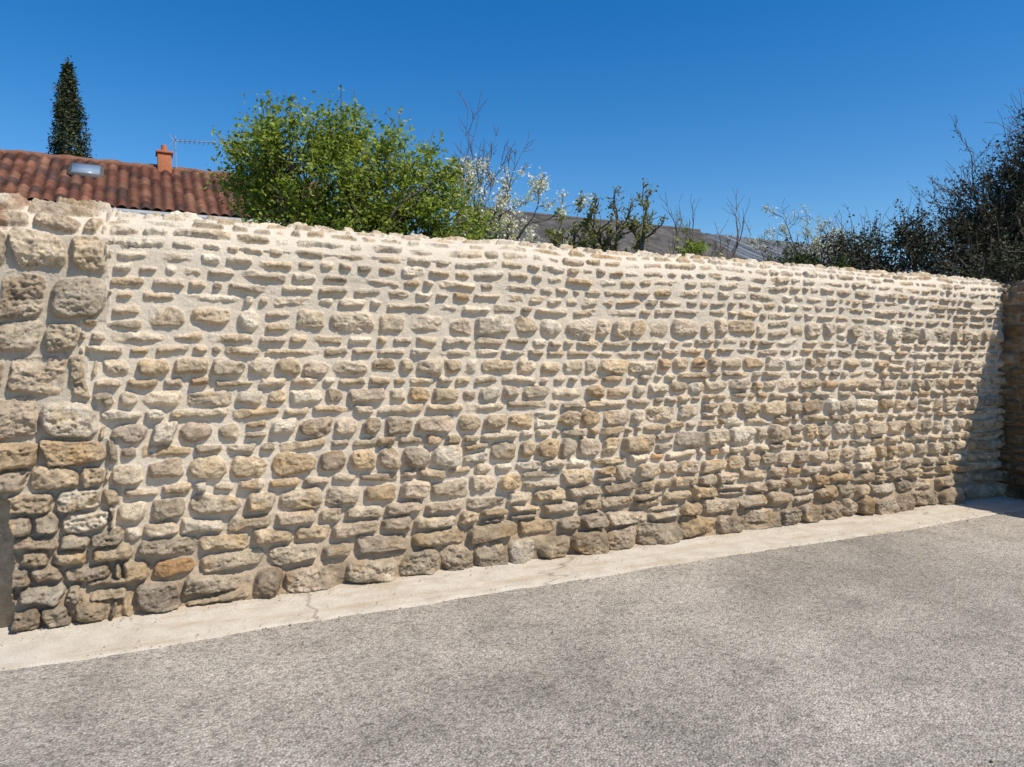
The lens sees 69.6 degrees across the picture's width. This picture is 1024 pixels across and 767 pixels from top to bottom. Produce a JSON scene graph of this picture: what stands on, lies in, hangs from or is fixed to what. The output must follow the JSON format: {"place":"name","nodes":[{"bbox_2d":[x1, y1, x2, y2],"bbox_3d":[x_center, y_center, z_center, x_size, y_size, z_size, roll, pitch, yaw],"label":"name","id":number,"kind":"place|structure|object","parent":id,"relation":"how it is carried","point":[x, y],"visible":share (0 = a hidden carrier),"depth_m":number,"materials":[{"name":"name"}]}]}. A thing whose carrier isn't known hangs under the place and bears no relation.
{"place":"outdoors","nodes":[
{"label":"outdoors","id":0,"kind":"place"},
{"bbox_2d":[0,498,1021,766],"bbox_3d":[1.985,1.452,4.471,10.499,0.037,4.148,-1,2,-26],"label":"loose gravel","id":1,"kind":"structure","parent":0,"point":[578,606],"depth_m":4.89,"materials":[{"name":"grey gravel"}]},
{"bbox_2d":[0,510,1023,766],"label":"asphalt road","id":2,"kind":"structure","parent":0,"point":[548,676],"depth_m":3.73,"materials":[{"name":"grey asphalt"}]},
{"bbox_2d":[0,496,1023,670],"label":"concrete strip","id":3,"kind":"object","parent":2,"relation":"on","point":[60,644],"visible":0.88,"depth_m":5.11,"materials":[{"name":"beige concrete"}]},
{"bbox_2d":[0,0,1023,273],"label":"sky","id":4,"kind":"structure","parent":0,"point":[822,106],"materials":[{"name":"blue"}]},
{"bbox_2d":[480,210,741,259],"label":"roof front","id":5,"kind":"structure","parent":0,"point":[658,241],"depth_m":17.12,"materials":[{"name":"stone"}]},
{"bbox_2d":[703,233,906,271],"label":"metal roof barn","id":6,"kind":"structure","parent":0,"point":[744,251],"depth_m":20.75,"materials":[{"name":"metal"},{"name":"painted wood"}]},
{"label":"ground","id":7,"kind":"structure","parent":0,"visible":0},
{"bbox_2d":[46,55,96,157],"bbox_3d":[-13.143,-4.338,21.929,1.519,10.660,1.534,-1,2,-26],"label":"cypress tree","id":8,"kind":"object","parent":7,"relation":"on","point":[68,108],"visible":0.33,"depth_m":21.65,"materials":[{"name":"green plant"}]},
{"bbox_2d":[27,197,265,218],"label":"walls","id":9,"kind":"structure","parent":7,"relation":"on","point":[160,210],"depth_m":13.75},
{"bbox_2d":[0,151,329,220],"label":"roof front","id":10,"kind":"structure","parent":9,"relation":"on","point":[23,174],"depth_m":13.76,"materials":[{"name":"tile"}]},
{"bbox_2d":[67,162,103,178],"bbox_3d":[-8.068,-4.010,13.974,0.580,0.414,0.575,-1,2,-26],"label":"skylight frame","id":11,"kind":"object","parent":10,"relation":"attached to","point":[81,175],"visible":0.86,"depth_m":13.80,"materials":[{"name":"grey metal"}]},
{"bbox_2d":[71,163,99,173],"bbox_3d":[-8.061,-4.033,13.960,0.460,0.314,0.450,-1,2,-26],"label":"skylight glass","id":12,"kind":"object","parent":11,"relation":"in","point":[86,168],"visible":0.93,"depth_m":13.93,"materials":[{"name":"blue glass"}]},
{"bbox_2d":[0,149,313,183],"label":"ridge tiles","id":13,"kind":"object","parent":10,"relation":"on","point":[106,161],"visible":0.32,"depth_m":14.64,"materials":[{"name":"tile"}]},
{"bbox_2d":[157,153,171,172],"bbox_3d":[-7.143,-4.337,15.156,0.260,0.700,0.360,-1,2,-26],"label":"chimney stack","id":14,"kind":"object","parent":10,"relation":"on","point":[164,161],"visible":0.49,"depth_m":14.99,"materials":[{"name":"orange brick"}]},
{"bbox_2d":[155,149,172,157],"bbox_3d":[-7.143,-4.713,15.144,0.320,0.048,0.420,-1,2,-26],"label":"chimney cap","id":15,"kind":"object","parent":14,"relation":"on","point":[164,151],"visible":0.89,"depth_m":14.97,"materials":[{"name":"orange ceramic"}]},
{"bbox_2d":[161,145,167,150],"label":"chimney pots","id":16,"kind":"object","parent":15,"relation":"on","point":[163,147],"visible":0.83,"depth_m":15.09,"materials":[{"name":"orange ceramic"}]},
{"bbox_2d":[169,134,216,168],"bbox_3d":[-6.625,-4.659,15.314,0.906,0.933,0.320,-1,2,-26],"label":"aerial","id":17,"kind":"object","parent":10,"relation":"on","point":[175,140],"visible":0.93,"depth_m":15.16,"materials":[{"name":"metal"}]},
{"bbox_2d":[112,208,282,225],"bbox_3d":[-9.092,-2.979,11.869,12.800,0.124,0.130,-1,2,-26],"label":"gutter","id":18,"kind":"object","parent":10,"relation":"attached to","point":[144,212],"depth_m":13.15,"materials":[{"name":"metal"}]},
{"bbox_2d":[196,85,505,239],"bbox_3d":[-1.940,-1.053,8.961,3.786,4.960,2.128,0,2,-8],"label":"green leafed tree","id":19,"kind":"object","parent":7,"relation":"on","point":[355,187],"visible":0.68,"depth_m":8.64,"materials":[{"name":"green plant"}]},
{"bbox_2d":[0,240,1000,627],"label":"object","id":20,"kind":"object","parent":7,"relation":"on","point":[6,572],"visible":0.07,"depth_m":4.38,"materials":[{"name":"beige stone"}]},
{"bbox_2d":[0,193,1007,632],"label":"stone wall","id":21,"kind":"structure","parent":7,"relation":"on","point":[184,409],"depth_m":5.47,"materials":[{"name":"stone"}]},
{"bbox_2d":[417,89,593,247],"bbox_3d":[-0.394,-1.288,9.985,2.720,5.366,1.469,1,2,33],"label":"blossoming plum tree","id":22,"kind":"object","parent":7,"relation":"on","point":[541,183],"visible":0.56,"depth_m":9.78,"materials":[{"name":"white plant"}]},
{"bbox_2d":[543,190,597,248],"bbox_3d":[0.737,-0.508,9.171,0.677,3.859,0.610,0,2,7],"label":"young fruit tree","id":23,"kind":"object","parent":7,"relation":"on","point":[557,237],"visible":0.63,"depth_m":9.09,"materials":[{"name":"green plant"}]},
{"bbox_2d":[566,178,668,252],"bbox_3d":[1.189,-0.558,9.222,1.383,3.999,1.054,0,2,2],"label":"pruned apple tree","id":24,"kind":"object","parent":7,"relation":"on","point":[642,238],"visible":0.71,"depth_m":9.13,"materials":[{"name":"green plant"}]},
{"bbox_2d":[645,213,727,256],"bbox_3d":[2.266,-0.451,9.751,1.157,3.690,0.934,-1,2,-26],"label":"green bush","id":25,"kind":"object","parent":7,"relation":"on","point":[692,247],"visible":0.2,"depth_m":9.74,"materials":[{"name":"green plant"}]},
{"bbox_2d":[659,191,716,256],"bbox_3d":[2.647,-0.683,10.715,1.270,4.100,0.556,-1,2,-26],"label":"bare sapling","id":26,"kind":"object","parent":7,"relation":"on","point":[677,231],"visible":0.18,"depth_m":10.53,"materials":[{"name":"brown plant"}]},
{"bbox_2d":[669,189,749,259],"bbox_3d":[3.046,-0.912,11.598,1.320,4.497,0.765,0,2,0],"label":"bare sapling","id":27,"kind":"object","parent":7,"relation":"on","point":[736,246],"visible":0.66,"depth_m":11.48,"materials":[{"name":"brown plant"}]},
{"bbox_2d":[742,198,860,265],"bbox_3d":[5.110,-0.884,12.818,2.062,4.394,1.401,0,2,-4],"label":"flowering cherry","id":28,"kind":"object","parent":7,"relation":"on","point":[804,235],"visible":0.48,"depth_m":12.80,"materials":[{"name":"white plant"}]},
{"bbox_2d":[757,233,866,269],"bbox_3d":[4.382,-0.427,10.757,1.808,3.578,1.072,0,2,8],"label":"green bush","id":29,"kind":"object","parent":7,"relation":"on","point":[802,261],"visible":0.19,"depth_m":10.61,"materials":[{"name":"green plant"}]},
{"bbox_2d":[763,167,1023,282],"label":"dark hedge","id":30,"kind":"object","parent":7,"relation":"on","point":[916,251],"visible":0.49,"depth_m":10.77,"materials":[{"name":"green plant"}]},
{"bbox_2d":[907,108,1023,253],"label":"bare tree","id":31,"kind":"object","parent":7,"relation":"on","point":[969,161],"visible":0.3,"depth_m":11.67,"materials":[{"name":"brown plant"}]},
{"bbox_2d":[919,88,1023,281],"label":"evergreen tree","id":32,"kind":"object","parent":7,"relation":"on","point":[1002,174],"visible":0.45,"depth_m":10.93,"materials":[{"name":"green plant"}]},
{"bbox_2d":[934,213,1023,292],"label":"ivy clump","id":33,"kind":"object","parent":7,"relation":"on","point":[1005,269],"visible":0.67,"depth_m":9.04,"materials":[{"name":"green plant"}]},
{"bbox_2d":[997,280,1023,499],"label":"old boundary wall","id":34,"kind":"structure","parent":7,"relation":"on","point":[1013,479],"depth_m":8.56,"materials":[{"name":"stone"}]},
{"bbox_2d":[999,298,1023,473],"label":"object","id":35,"kind":"object","parent":7,"relation":"on","point":[1017,395],"depth_m":8.57,"materials":[{"name":"brown stone"}]},
{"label":"walls","id":36,"kind":"object","parent":7,"relation":"on","visible":0},
{"bbox_2d":[472,207,699,231],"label":"ridge","id":37,"kind":"structure","parent":36,"relation":"on","point":[570,217],"depth_m":17.59,"materials":[{"name":"stone"}]}
]}

